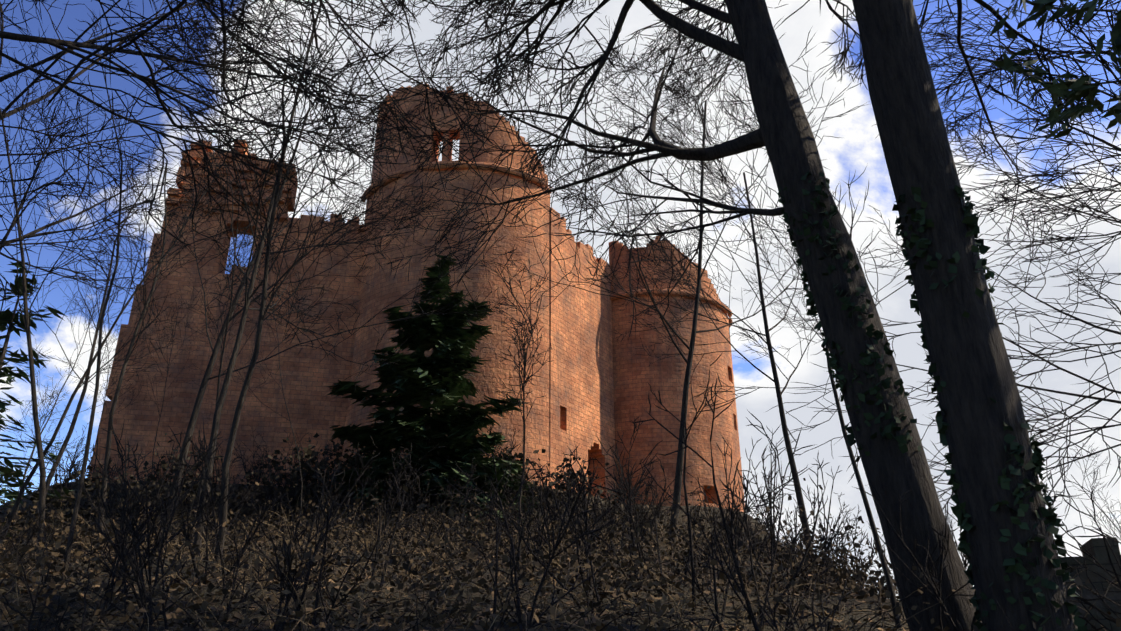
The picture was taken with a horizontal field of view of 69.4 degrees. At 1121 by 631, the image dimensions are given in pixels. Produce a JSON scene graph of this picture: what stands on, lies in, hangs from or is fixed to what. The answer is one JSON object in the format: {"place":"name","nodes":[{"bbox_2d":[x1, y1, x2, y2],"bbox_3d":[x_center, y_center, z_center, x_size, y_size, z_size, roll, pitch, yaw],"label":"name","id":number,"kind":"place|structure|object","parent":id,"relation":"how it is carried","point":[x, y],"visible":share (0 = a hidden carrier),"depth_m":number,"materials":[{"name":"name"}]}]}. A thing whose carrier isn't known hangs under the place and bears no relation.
{"place":"outdoors","nodes":[
{"label":"outdoors","id":0,"kind":"place"},
{"bbox_2d":[0,482,909,630],"bbox_3d":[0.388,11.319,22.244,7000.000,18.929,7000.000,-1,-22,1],"label":"ground","id":1,"kind":"structure","parent":0,"point":[729,612],"depth_m":9.62,"materials":[{"name":"brown soil"}]},
{"bbox_2d":[0,254,536,537],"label":"conifers","id":2,"kind":"object","parent":1,"relation":"on","point":[434,383],"visible":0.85,"depth_m":33.41,"materials":[{"name":"green plant"}]},
{"bbox_2d":[0,431,668,538],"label":"bushes","id":3,"kind":"object","parent":1,"relation":"on","point":[308,473],"visible":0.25,"depth_m":34.43,"materials":[{"name":"green plant"}]},
{"bbox_2d":[89,84,744,511],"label":"castle ruin","id":4,"kind":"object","parent":1,"relation":"on","point":[593,382],"visible":0.44,"depth_m":43.22,"materials":[{"name":"stone"}]},
{"bbox_2d":[209,65,717,288],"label":"wall crown tufts","id":5,"kind":"object","parent":4,"relation":"on","point":[506,117],"visible":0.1,"depth_m":46.84,"materials":[{"name":"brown plant"}]},
{"bbox_2d":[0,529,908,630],"bbox_3d":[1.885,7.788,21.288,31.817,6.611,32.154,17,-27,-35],"label":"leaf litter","id":6,"kind":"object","parent":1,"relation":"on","point":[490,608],"visible":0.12,"depth_m":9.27,"materials":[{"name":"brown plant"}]},
{"bbox_2d":[0,0,1120,557],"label":"bare trees","id":7,"kind":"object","parent":1,"relation":"on","point":[238,42],"depth_m":19.67,"materials":[{"name":"brown plant"}]},
{"bbox_2d":[0,352,1120,630],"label":"bare shrubs","id":8,"kind":"object","parent":1,"relation":"on","point":[132,528],"visible":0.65,"depth_m":9.06,"materials":[{"name":"brown plant"}]},
{"bbox_2d":[0,0,1120,627],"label":"saplings","id":9,"kind":"object","parent":1,"relation":"on","point":[86,376],"visible":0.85,"depth_m":14.39,"materials":[{"name":"brown plant"}]},
{"bbox_2d":[0,407,1120,630],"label":"dead brush clumps","id":10,"kind":"object","parent":1,"relation":"on","point":[840,573],"visible":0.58,"depth_m":9.74,"materials":[{"name":"brown plant"}]},
{"bbox_2d":[0,439,1120,630],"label":"bramble stems","id":11,"kind":"object","parent":1,"relation":"on","point":[459,559],"visible":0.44,"depth_m":9.58,"materials":[{"name":"brown plant"}]},
{"bbox_2d":[347,0,981,630],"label":"ivy tree","id":12,"kind":"object","parent":1,"relation":"on","point":[881,430],"visible":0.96,"depth_m":10.66,"materials":[{"name":"brown plant"}]},
{"bbox_2d":[590,0,1120,630],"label":"tree","id":13,"kind":"object","parent":1,"relation":"on","point":[1010,546],"visible":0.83,"depth_m":7.43,"materials":[{"name":"brown plant"}]},
{"bbox_2d":[986,0,1120,142],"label":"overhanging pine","id":14,"kind":"object","parent":1,"relation":"on","point":[1078,89],"visible":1,"depth_m":10.30,"materials":[{"name":"green plant"}]},
{"bbox_2d":[1059,537,1120,630],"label":"wall fragment","id":15,"kind":"object","parent":1,"relation":"on","point":[1095,548],"depth_m":11.72,"materials":[{"name":"stone"}]},
{"bbox_2d":[0,0,1120,599],"label":"sky","id":16,"kind":"structure","parent":0,"point":[858,145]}
]}

